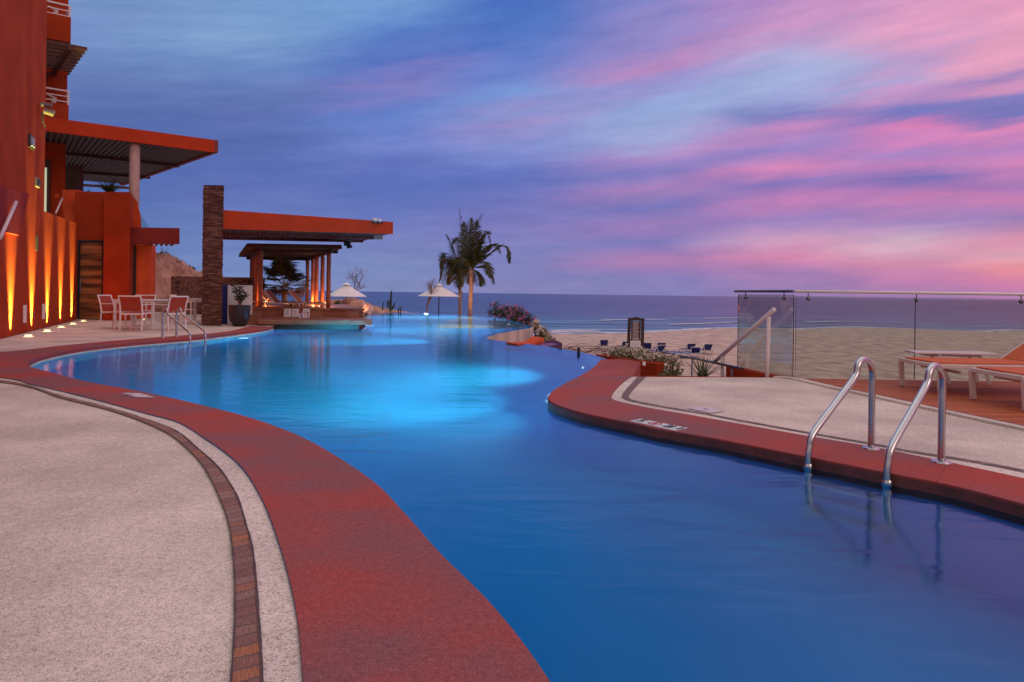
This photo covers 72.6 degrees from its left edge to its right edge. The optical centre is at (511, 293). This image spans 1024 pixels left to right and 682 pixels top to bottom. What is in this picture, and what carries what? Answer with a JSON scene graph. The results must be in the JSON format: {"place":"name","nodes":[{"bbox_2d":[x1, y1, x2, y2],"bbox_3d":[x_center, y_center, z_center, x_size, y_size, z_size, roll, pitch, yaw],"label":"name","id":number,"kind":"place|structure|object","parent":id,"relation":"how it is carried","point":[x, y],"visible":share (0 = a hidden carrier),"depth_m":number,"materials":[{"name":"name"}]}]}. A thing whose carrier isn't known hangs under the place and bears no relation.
{"place":"outdoors","nodes":[
{"label":"outdoors","id":0,"kind":"place"},
{"bbox_2d":[155,252,201,310],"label":"rocky hill","id":1,"kind":"structure","parent":0,"point":[167,267],"depth_m":32.43,"materials":[{"name":"pink stone"}]},
{"bbox_2d":[0,313,364,681],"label":"terrace","id":2,"kind":"structure","parent":0,"point":[116,561],"depth_m":2.88,"materials":[{"name":"concrete"}]},
{"bbox_2d":[0,0,217,338],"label":"hotel building","id":3,"kind":"structure","parent":2,"relation":"on","point":[92,246],"depth_m":22.62,"materials":[{"name":"orange paint"}]},
{"bbox_2d":[23,305,26,322],"bbox_3d":[-11.018,0.471,15.754,0.050,0.400,0.130,1,0,-24],"label":"wall socket","id":4,"kind":"object","parent":3,"relation":"attached to","point":[24,313],"depth_m":15.70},
{"bbox_2d":[28,134,34,149],"bbox_3d":[-11.126,-3.499,16.144,0.072,0.300,0.480,1,0,-24],"label":"wall light","id":5,"kind":"object","parent":3,"relation":"attached to","point":[31,142],"visible":1,"depth_m":16.01,"materials":[{"name":"black metal"}]},
{"bbox_2d":[35,236,38,250],"bbox_3d":[-11.477,-1.211,16.829,0.050,0.360,0.090,1,0,-24],"label":"wall sconce","id":6,"kind":"object","parent":3,"relation":"attached to","point":[36,242],"depth_m":16.79,"materials":[{"name":"metal"}]},
{"bbox_2d":[35,177,40,187],"bbox_3d":[-11.430,-2.665,16.794,0.072,0.220,0.340,1,0,-24],"label":"wall light","id":7,"kind":"object","parent":3,"relation":"attached to","point":[37,182],"visible":1,"depth_m":16.69,"materials":[{"name":"black metal"}]},
{"bbox_2d":[42,304,44,318],"bbox_3d":[-11.870,0.461,17.653,0.050,0.380,0.130,1,0,-24],"label":"wall socket","id":8,"kind":"object","parent":3,"relation":"attached to","point":[43,311],"depth_m":17.60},
{"bbox_2d":[40,102,54,126],"bbox_3d":[-11.463,-4.411,17.249,0.298,0.515,0.476,1,0,-24],"label":"flood light","id":9,"kind":"object","parent":3,"relation":"attached to","point":[46,111],"visible":1,"depth_m":17.06,"materials":[{"name":"black metal"}]},
{"bbox_2d":[44,159,50,212],"bbox_3d":[-17.415,-3.702,26.017,0.331,2.629,0.166,1,0,-33],"label":"lit window","id":10,"kind":"structure","parent":3,"relation":"in","point":[47,188],"depth_m":26.00,"materials":[{"name":"white"}]},
{"bbox_2d":[77,240,103,318],"bbox_3d":[-13.920,-0.446,23.023,0.852,2.614,0.134,1,0,0],"label":"door","id":11,"kind":"structure","parent":3,"relation":"in","point":[90,252],"depth_m":23.04,"materials":[{"name":"brown wood"}]},
{"bbox_2d":[95,178,123,191],"bbox_3d":[-14.529,-3.909,25.215,1.199,0.674,1.295,1,0,0],"label":"terrace plant","id":12,"kind":"object","parent":3,"relation":"on","point":[108,188],"visible":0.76,"depth_m":25.07,"materials":[{"name":"green plant"}]},
{"bbox_2d":[133,245,136,294],"bbox_3d":[-13.195,-0.429,23.975,0.440,2.600,0.150,1,0,0],"label":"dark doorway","id":13,"kind":"structure","parent":3,"relation":"in","point":[135,246],"depth_m":23.94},
{"bbox_2d":[97,295,132,327],"bbox_3d":[-10.370,0.476,18.201,0.629,0.869,0.585,1,0,2],"label":"dining chair","id":14,"kind":"object","parent":2,"relation":"on","point":[106,302],"visible":0.67,"depth_m":18.11,"materials":[{"name":"red fabric"}]},
{"bbox_2d":[6,382,235,681],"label":"paving joint","id":15,"kind":"object","parent":2,"relation":"on","point":[233,641],"visible":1,"depth_m":2.66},
{"bbox_2d":[0,380,260,681],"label":"brick edging","id":16,"kind":"object","parent":2,"relation":"on","point":[246,663],"visible":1,"depth_m":2.60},
{"bbox_2d":[6,380,263,681],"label":"paving joint","id":17,"kind":"object","parent":2,"relation":"on","point":[259,625],"visible":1,"depth_m":2.61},
{"bbox_2d":[118,295,153,330],"bbox_3d":[-9.404,0.489,17.410,0.585,0.869,0.629,1,0,0],"label":"dining chair","id":18,"kind":"object","parent":2,"relation":"on","point":[133,304],"visible":1,"depth_m":17.19,"materials":[{"name":"red fabric"}]},
{"bbox_2d":[124,295,155,325],"bbox_3d":[-10.360,0.476,19.439,0.585,0.869,0.629,1,0,-4],"label":"dining chair","id":19,"kind":"object","parent":2,"relation":"on","point":[146,297],"visible":0.38,"depth_m":19.65,"materials":[{"name":"metal"}]},
{"bbox_2d":[112,299,169,328],"bbox_3d":[-9.680,0.541,18.300,1.050,0.755,1.050,1,0,0],"label":"dining table","id":20,"kind":"object","parent":2,"relation":"on","point":[152,301],"visible":0.61,"depth_m":17.81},
{"bbox_2d":[0,378,301,681],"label":"paving border","id":21,"kind":"object","parent":2,"relation":"on","point":[280,646],"visible":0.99,"depth_m":2.61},
{"bbox_2d":[4,377,303,681],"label":"paving joint","id":22,"kind":"object","parent":2,"relation":"on","point":[280,548],"visible":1,"depth_m":2.64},
{"bbox_2d":[154,296,188,329],"bbox_3d":[-8.760,0.498,17.885,0.629,0.869,0.585,1,0,22],"label":"dining chair","id":23,"kind":"object","parent":2,"relation":"on","point":[174,303],"visible":0.84,"depth_m":17.76,"materials":[{"name":"red fabric"}]},
{"bbox_2d":[170,295,196,323],"bbox_3d":[-10.005,0.481,21.193,0.629,0.869,0.585,1,0,-10],"label":"dining chair","id":24,"kind":"object","parent":2,"relation":"on","point":[191,308],"visible":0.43,"depth_m":20.99,"materials":[{"name":"metal"}]},
{"bbox_2d":[181,298,201,323],"bbox_3d":[-9.553,0.543,21.400,0.900,0.755,0.900,1,0,0],"label":"dining table","id":25,"kind":"object","parent":2,"relation":"on","point":[194,300],"visible":0.27,"depth_m":20.98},
{"bbox_2d":[201,185,223,324],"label":"stone pillar","id":26,"kind":"structure","parent":2,"relation":"on","point":[212,251],"depth_m":20.20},
{"bbox_2d":[171,276,264,313],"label":"rubble wall","id":27,"kind":"structure","parent":2,"relation":"on","point":[190,287],"depth_m":29.10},
{"bbox_2d":[222,285,227,323],"bbox_3d":[-8.668,0.340,21.100,0.158,1.184,0.200,1,0,0],"label":"dark cabinet","id":28,"kind":"object","parent":2,"relation":"on","point":[224,302],"visible":0.79,"depth_m":21.00,"materials":[{"name":"blue"}]},
{"bbox_2d":[228,280,250,325],"bbox_3d":[-7.855,0.288,20.100,0.601,1.310,0.601,1,0,17],"label":"potted shrub","id":29,"kind":"object","parent":2,"relation":"on","point":[239,314],"visible":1,"depth_m":19.91,"materials":[{"name":"ceramic"}]},
{"bbox_2d":[227,285,252,323],"bbox_3d":[-8.220,0.350,21.050,0.831,1.176,0.300,1,0,0],"label":"white panel","id":30,"kind":"object","parent":2,"relation":"on","point":[246,301],"visible":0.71,"depth_m":20.90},
{"bbox_2d":[0,326,549,681],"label":"pool coping","id":31,"kind":"object","parent":2,"relation":"on","point":[384,589],"visible":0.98,"depth_m":2.67,"materials":[{"name":"concrete"}]},
{"bbox_2d":[120,393,152,396],"bbox_3d":[-3.693,0.996,6.812,0.509,0.007,0.188,1,0,42],"label":"depth marker","id":32,"kind":"object","parent":31,"relation":"on","point":[137,394],"visible":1,"depth_m":6.81,"materials":[{"name":"tile"}]},
{"bbox_2d":[159,307,206,342],"bbox_3d":[-7.016,1.208,14.800,1.286,1.793,0.544,1,0,34],"label":"pool ladder","id":33,"kind":"object","parent":31,"relation":"attached to","point":[177,323],"visible":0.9,"depth_m":14.82,"materials":[{"name":"metal"}]},
{"bbox_2d":[223,210,392,334],"bbox_3d":[-8.432,-0.023,27.163,5.246,4.817,14.388,1,0,-22],"label":"pool bar","id":34,"kind":"object","parent":2,"relation":"on","point":[240,225],"visible":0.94,"depth_m":22.16,"materials":[{"name":"orange stucco"},{"name":"dark timber"},{"name":"stone"}]},
{"bbox_2d":[256,290,296,305],"bbox_3d":[-8.890,0.188,26.600,1.546,0.609,0.645,1,0,0],"label":"folding lounger","id":35,"kind":"object","parent":34,"relation":"on","point":[268,297],"visible":0.25,"depth_m":26.37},
{"bbox_2d":[253,255,314,304],"bbox_3d":[-9.703,-0.456,29.500,2.574,2.573,2.722,1,0,27],"label":"fan palm","id":36,"kind":"object","parent":34,"relation":"on","point":[282,266],"visible":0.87,"depth_m":29.23,"materials":[{"name":"green plant"}]},
{"bbox_2d":[263,290,304,306],"bbox_3d":[-8.477,0.193,25.700,1.547,0.609,0.645,1,0,0],"label":"folding lounger","id":37,"kind":"object","parent":34,"relation":"on","point":[272,296],"visible":0.81,"depth_m":25.45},
{"bbox_2d":[284,309,290,316],"bbox_3d":[-7.456,0.649,23.137,0.228,0.259,0.075,1,0,0],"label":"menu board","id":38,"kind":"object","parent":34,"relation":"attached to","point":[287,312],"visible":1,"depth_m":23.12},
{"bbox_2d":[239,243,341,307],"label":"timber pavilion","id":39,"kind":"structure","parent":34,"relation":"on","point":[256,254],"depth_m":26.43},
{"bbox_2d":[292,309,298,316],"bbox_3d":[-7.198,0.651,23.137,0.221,0.262,0.075,1,0,0],"label":"menu board","id":40,"kind":"object","parent":34,"relation":"attached to","point":[295,312],"visible":1,"depth_m":23.13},
{"bbox_2d":[288,301,305,306],"bbox_3d":[-8.073,0.405,26.200,0.560,0.190,0.400,1,0,0],"label":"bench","id":41,"kind":"object","parent":34,"relation":"on","point":[301,305],"visible":0.56,"depth_m":26.04,"materials":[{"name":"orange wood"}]},
{"bbox_2d":[299,312,308,317],"bbox_3d":[-6.651,0.695,22.271,0.312,0.230,0.189,1,0,0],"label":"striped towel","id":42,"kind":"object","parent":34,"relation":"attached to","point":[304,315],"visible":0.91,"depth_m":22.22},
{"bbox_2d":[285,290,325,306],"bbox_3d":[-7.773,0.203,26.200,1.547,0.609,0.645,1,0,0],"label":"folding lounger","id":43,"kind":"object","parent":34,"relation":"on","point":[295,296],"visible":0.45,"depth_m":25.93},
{"bbox_2d":[297,281,313,298],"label":"dry bush","id":44,"kind":"object","parent":34,"relation":"on","point":[305,287],"visible":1,"depth_m":27.98,"materials":[{"name":"brown plant"}]},
{"bbox_2d":[344,241,351,248],"bbox_3d":[-5.970,-1.768,25.400,0.287,0.274,0.200,1,0,0],"label":"flood light","id":45,"kind":"object","parent":34,"relation":"attached to","point":[348,244],"visible":1,"depth_m":25.30,"materials":[{"name":"black metal"}]},
{"bbox_2d":[372,218,382,223],"bbox_3d":[-4.354,-2.341,22.517,0.354,0.165,0.235,1,0,0],"label":"flood light","id":46,"kind":"object","parent":34,"relation":"attached to","point":[375,220],"visible":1,"depth_m":22.49,"materials":[{"name":"white metal"}]},
{"bbox_2d":[374,234,382,239],"bbox_3d":[-4.541,-1.906,23.700,0.290,0.170,0.200,1,0,0],"label":"ceiling speaker","id":47,"kind":"object","parent":34,"relation":"attached to","point":[378,237],"visible":1,"depth_m":23.60},
{"bbox_2d":[27,325,531,626],"bbox_3d":[-3.188,1.773,16.743,9.621,1.368,43.055,1,0,-8],"label":"pool basin","id":48,"kind":"object","parent":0,"point":[364,326],"visible":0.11,"depth_m":6.48,"materials":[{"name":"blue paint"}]},
{"bbox_2d":[30,329,272,365],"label":"waterline tiles","id":49,"kind":"object","parent":48,"relation":"attached to","point":[140,345],"visible":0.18,"depth_m":13.42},
{"bbox_2d":[494,303,515,319],"bbox_3d":[-0.234,0.785,29.486,1.124,0.747,0.854,1,0,0],"label":"bougainvillea","id":50,"kind":"object","parent":48,"relation":"on","point":[502,313],"visible":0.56,"depth_m":29.38,"materials":[{"name":"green plant"}]},
{"bbox_2d":[487,327,532,341],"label":"pool outer wall","id":51,"kind":"structure","parent":48,"relation":"attached to","point":[522,335],"depth_m":21.07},
{"bbox_2d":[528,319,541,332],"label":"bougainvillea","id":52,"kind":"object","parent":51,"relation":"on","point":[535,325],"visible":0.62,"depth_m":25.37,"materials":[{"name":"white plant"}]},
{"bbox_2d":[535,326,551,338],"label":"bougainvillea","id":53,"kind":"object","parent":51,"relation":"attached to","point":[543,331],"visible":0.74,"depth_m":21.92,"materials":[{"name":"white plant"}]},
{"bbox_2d":[505,305,528,320],"bbox_3d":[0.218,0.854,28.005,1.013,0.819,0.948,1,0,0],"label":"bougainvillea","id":54,"kind":"object","parent":48,"relation":"on","point":[515,313],"visible":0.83,"depth_m":27.93,"materials":[{"name":"pink plant"}]},
{"bbox_2d":[516,311,535,324],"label":"bougainvillea","id":55,"kind":"object","parent":48,"relation":"on","point":[524,320],"visible":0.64,"depth_m":26.41,"materials":[{"name":"pink plant"}]},
{"bbox_2d":[582,359,639,396],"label":"coping ramp","id":56,"kind":"structure","parent":48,"relation":"on","point":[615,367],"depth_m":9.54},
{"bbox_2d":[547,396,1023,517],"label":"waterline tiles","id":57,"kind":"object","parent":48,"relation":"attached to","point":[985,501],"visible":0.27,"depth_m":4.52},
{"bbox_2d":[309,299,416,317],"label":"sandy spur","id":58,"kind":"structure","parent":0,"point":[378,309],"depth_m":38.10,"materials":[{"name":"sand"}]},
{"bbox_2d":[331,282,366,297],"bbox_3d":[-8.563,0.488,36.000,2.020,2.092,2.020,1,0,0],"label":"parasol","id":59,"kind":"object","parent":58,"relation":"on","point":[346,290],"visible":0.92,"depth_m":35.49,"materials":[{"name":"white fabric"}]},
{"bbox_2d":[342,297,358,304],"bbox_3d":[-7.773,0.588,33.500,1.044,0.782,0.875,1,0,0],"label":"boulder","id":60,"kind":"object","parent":58,"relation":"on","point":[347,301],"visible":0.23,"depth_m":33.21,"materials":[{"name":"brown stone"}]},
{"bbox_2d":[345,267,366,297],"bbox_3d":[-8.395,-0.577,38.257,1.016,1.944,2.153,1,0,12],"label":"bare tree","id":61,"kind":"object","parent":58,"relation":"on","point":[356,276],"visible":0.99,"depth_m":38.02,"materials":[{"name":"brown plant"}]},
{"bbox_2d":[349,300,368,311],"bbox_3d":[-7.168,0.648,32.505,0.944,0.698,0.727,1,0,0],"label":"boulder","id":62,"kind":"object","parent":58,"relation":"on","point":[360,304],"visible":0.59,"depth_m":32.31,"materials":[{"name":"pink stone"}]},
{"bbox_2d":[363,302,372,314],"bbox_3d":[-7.154,0.777,33.989,0.800,0.665,0.675,1,0,0],"label":"boulder","id":63,"kind":"object","parent":58,"relation":"on","point":[370,310],"visible":0.45,"depth_m":33.86,"materials":[{"name":"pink stone"}]},
{"bbox_2d":[387,290,394,311],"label":"cactus","id":64,"kind":"object","parent":58,"relation":"on","point":[389,303],"visible":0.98,"depth_m":37.77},
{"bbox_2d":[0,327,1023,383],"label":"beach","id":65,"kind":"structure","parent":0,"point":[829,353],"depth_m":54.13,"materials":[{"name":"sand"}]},
{"bbox_2d":[424,279,438,312],"bbox_3d":[-4.454,0.133,38.606,0.860,2.055,0.954,1,0,-20],"label":"bare tree","id":66,"kind":"object","parent":65,"relation":"on","point":[431,291],"visible":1,"depth_m":38.59,"materials":[{"name":"brown plant"}]},
{"bbox_2d":[418,284,459,313],"bbox_3d":[-4.148,0.819,39.500,2.381,2.750,2.381,1,0,0],"label":"parasol","id":67,"kind":"object","parent":65,"relation":"on","point":[443,292],"visible":0.89,"depth_m":38.91,"materials":[{"name":"white fabric"}]},
{"bbox_2d":[436,234,476,315],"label":"coconut palm","id":68,"kind":"object","parent":65,"relation":"on","point":[444,261],"visible":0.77,"depth_m":42.30,"materials":[{"name":"green plant"}]},
{"bbox_2d":[450,209,511,315],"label":"coconut palm","id":69,"kind":"object","parent":65,"relation":"on","point":[472,257],"visible":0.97,"depth_m":40.60,"materials":[{"name":"green plant"}]},
{"bbox_2d":[484,300,502,316],"bbox_3d":[-0.668,0.698,30.514,0.885,0.768,0.854,1,0,-39],"label":"bougainvillea","id":70,"kind":"object","parent":65,"relation":"on","point":[494,310],"visible":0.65,"depth_m":30.40,"materials":[{"name":"green plant"}]},
{"bbox_2d":[506,336,543,344],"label":"curved orange wall","id":71,"kind":"structure","parent":65,"relation":"on","point":[533,340],"depth_m":16.16,"materials":[{"name":"paint"}]},
{"bbox_2d":[544,335,554,341],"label":"bougainvillea","id":72,"kind":"object","parent":65,"relation":"on","point":[548,338],"visible":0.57,"depth_m":19.93,"materials":[{"name":"green plant"}]},
{"bbox_2d":[539,339,561,348],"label":"purple wall","id":73,"kind":"structure","parent":65,"relation":"on","point":[553,343],"depth_m":15.43,"materials":[{"name":"paint"}]},
{"bbox_2d":[561,342,613,354],"bbox_3d":[1.691,1.129,14.042,0.828,0.391,2.351,1,0,-26],"label":"dry creeper","id":74,"kind":"object","parent":73,"relation":"attached to","point":[587,351],"visible":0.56,"depth_m":14.27,"materials":[{"name":"brown plant"}]},
{"bbox_2d":[549,330,600,332],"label":"surf","id":75,"kind":"structure","parent":65,"relation":"on","point":[574,331],"depth_m":84.52,"materials":[{"name":"white liquid"}]},
{"bbox_2d":[597,339,608,347],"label":"beach lounger","id":76,"kind":"object","parent":65,"relation":"on","point":[602,342],"visible":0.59,"depth_m":47.32,"materials":[{"name":"blue fabric"}]},
{"bbox_2d":[627,317,643,351],"bbox_3d":[3.000,1.398,17.000,0.436,1.630,0.050,1,0,0],"label":"beach sign","id":77,"kind":"object","parent":65,"relation":"on","point":[635,329],"visible":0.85,"depth_m":16.98,"materials":[{"name":"wood"}]},
{"bbox_2d":[596,343,684,376],"bbox_3d":[2.203,1.935,11.213,1.332,2.091,3.769,1,0,0],"label":"flower planter","id":78,"kind":"object","parent":65,"relation":"on","point":[652,363],"visible":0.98,"depth_m":11.79,"materials":[{"name":"orange paint"}]},
{"bbox_2d":[658,358,683,375],"bbox_3d":[2.289,1.108,9.978,0.371,0.353,0.444,1,0,-27],"label":"shrub","id":79,"kind":"object","parent":78,"relation":"in","point":[668,372],"visible":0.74,"depth_m":9.93,"materials":[{"name":"green plant"}]},
{"bbox_2d":[644,342,651,352],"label":"beach lounger","id":80,"kind":"object","parent":65,"relation":"on","point":[648,345],"visible":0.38,"depth_m":45.71,"materials":[{"name":"blue fabric"}]},
{"bbox_2d":[648,345,666,353],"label":"beach lounger","id":81,"kind":"object","parent":65,"relation":"on","point":[659,348],"visible":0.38,"depth_m":43.82,"materials":[{"name":"blue fabric"}]},
{"bbox_2d":[652,342,666,351],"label":"beach lounger","id":82,"kind":"object","parent":65,"relation":"on","point":[661,343],"visible":0.5,"depth_m":45.69,"materials":[{"name":"white fabric"}]},
{"bbox_2d":[672,352,701,357],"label":"beach lounger","id":83,"kind":"object","parent":65,"relation":"on","point":[688,353],"visible":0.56,"depth_m":42.33,"materials":[{"name":"blue fabric"}]},
{"bbox_2d":[679,343,695,350],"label":"beach lounger","id":84,"kind":"object","parent":65,"relation":"on","point":[688,346],"visible":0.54,"depth_m":45.08,"materials":[{"name":"white fabric"}]},
{"bbox_2d":[687,347,701,356],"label":"beach lounger","id":85,"kind":"object","parent":65,"relation":"on","point":[695,349],"visible":0.69,"depth_m":42.27,"materials":[{"name":"blue fabric"}]},
{"bbox_2d":[680,350,722,375],"bbox_3d":[2.893,1.785,10.623,0.854,1.971,0.776,1,0,23],"label":"yucca","id":86,"kind":"object","parent":65,"relation":"on","point":[702,371],"visible":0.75,"depth_m":10.61,"materials":[{"name":"green plant"}]},
{"bbox_2d":[700,344,713,354],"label":"beach lounger","id":87,"kind":"object","parent":65,"relation":"on","point":[706,347],"visible":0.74,"depth_m":45.24,"materials":[{"name":"blue fabric"}]},
{"bbox_3d":[2.592,2.430,11.830,1.350,2.250,4.660,1,0,0],"label":"beach stairs","id":88,"kind":"object","parent":65,"relation":"on","visible":0},
{"bbox_2d":[660,351,742,376],"bbox_3d":[2.976,1.656,11.250,0.050,1.218,2.759,1,0,-12],"label":"stair handrail","id":89,"kind":"object","parent":88,"relation":"on","point":[726,365],"visible":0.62,"depth_m":10.86,"materials":[{"name":"metal"}]},
{"bbox_2d":[713,307,775,376],"bbox_3d":[3.269,1.242,10.007,0.135,2.110,1.543,1,0,-14],"label":"stair handrail","id":90,"kind":"object","parent":88,"relation":"on","point":[767,315],"visible":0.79,"depth_m":9.50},
{"bbox_2d":[30,312,1023,681],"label":"pool water","id":91,"kind":"structure","parent":0,"point":[572,548],"depth_m":3.47,"materials":[{"name":"liquid"}]},
{"bbox_2d":[67,0,1023,299],"label":"sky","id":92,"kind":"structure","parent":0,"point":[615,147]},
{"bbox_2d":[265,290,1023,333],"bbox_3d":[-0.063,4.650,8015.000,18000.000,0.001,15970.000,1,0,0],"label":"sea","id":93,"kind":"structure","parent":0,"point":[566,311],"depth_m":227.05,"materials":[{"name":"liquid"}]},
{"bbox_2d":[548,329,626,330],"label":"surf","id":94,"kind":"structure","parent":93,"relation":"on","point":[581,329],"depth_m":90.78,"materials":[{"name":"white liquid"}]},
{"bbox_2d":[533,326,1023,334],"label":"surf","id":95,"kind":"structure","parent":93,"relation":"on","point":[745,327],"depth_m":100.78,"materials":[{"name":"white liquid"}]},
{"bbox_2d":[812,321,893,322],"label":"surf","id":96,"kind":"structure","parent":93,"relation":"on","point":[839,321],"depth_m":132.04,"materials":[{"name":"white liquid"}]},
{"bbox_2d":[611,377,1023,468],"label":"terrace","id":97,"kind":"structure","parent":0,"point":[791,404],"depth_m":6.37,"materials":[{"name":"concrete"}]},
{"bbox_2d":[689,406,722,412],"bbox_3d":[1.795,1.075,6.443,0.207,0.004,0.315,1,0,-30],"label":"depth marker","id":98,"kind":"object","parent":97,"relation":"on","point":[706,409],"visible":1,"depth_m":6.44,"materials":[{"name":"tile"}]},
{"bbox_2d":[548,375,1023,506],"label":"pool coping","id":99,"kind":"object","parent":97,"relation":"on","point":[589,395],"visible":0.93,"depth_m":5.04,"materials":[{"name":"concrete"}]},
{"bbox_2d":[631,419,685,430],"bbox_3d":[1.179,1.062,5.650,0.173,0.007,0.493,1,0,-39],"label":"depth marker","id":100,"kind":"object","parent":99,"relation":"on","point":[661,425],"visible":1,"depth_m":5.64,"materials":[{"name":"white tile"}]},
{"bbox_2d":[803,356,951,487],"bbox_3d":[2.354,1.333,4.496,0.787,1.798,0.578,1,0,-32],"label":"pool ladder","id":101,"kind":"object","parent":99,"relation":"attached to","point":[886,480],"visible":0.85,"depth_m":4.47,"materials":[{"name":"metal"}]},
{"bbox_2d":[644,375,958,380],"bbox_3d":[7.838,2.760,9.062,12.250,3.194,0.068,1,0,0],"label":"terrace edge","id":102,"kind":"object","parent":97,"relation":"attached to","point":[714,376],"visible":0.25,"depth_m":9.14,"materials":[{"name":"orange paint"}]},
{"bbox_2d":[726,367,779,376],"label":"red kerb","id":103,"kind":"structure","parent":102,"relation":"attached to","point":[744,372],"depth_m":10.02,"materials":[{"name":"orange paint"}]},
{"bbox_2d":[612,377,1023,477],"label":"paving border","id":104,"kind":"object","parent":97,"relation":"on","point":[619,391],"visible":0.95,"depth_m":5.51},
{"bbox_2d":[622,377,1023,471],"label":"brick edging","id":105,"kind":"object","parent":97,"relation":"on","point":[631,387],"visible":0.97,"depth_m":5.58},
{"bbox_2d":[773,376,1023,430],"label":"deck kerb","id":106,"kind":"structure","parent":97,"relation":"on","point":[978,418],"depth_m":6.73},
{"bbox_2d":[789,376,1023,425],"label":"paving joint","id":107,"kind":"object","parent":106,"relation":"on","point":[922,404],"visible":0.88,"depth_m":6.78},
{"bbox_2d":[803,378,1023,424],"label":"wood deck","id":108,"kind":"structure","parent":97,"relation":"on","point":[1000,400],"depth_m":7.70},
{"bbox_2d":[734,290,1023,378],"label":"glass balustrade","id":109,"kind":"object","parent":108,"relation":"on","point":[916,299],"visible":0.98,"depth_m":9.04,"materials":[{"name":"glass"}]},
{"bbox_2d":[905,350,997,384],"bbox_3d":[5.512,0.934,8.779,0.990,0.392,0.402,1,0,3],"label":"sun lounger","id":110,"kind":"object","parent":108,"relation":"on","point":[968,354],"visible":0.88,"depth_m":8.66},
{"bbox_2d":[898,342,1023,393],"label":"sun lounger","id":111,"kind":"object","parent":108,"relation":"on","point":[1014,357],"visible":0.72,"depth_m":8.05,"materials":[{"name":"orange fabric"}]},
{"bbox_2d":[968,367,1023,410],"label":"sun lounger","id":112,"kind":"object","parent":108,"relation":"on","point":[1000,373],"visible":1,"depth_m":7.10,"materials":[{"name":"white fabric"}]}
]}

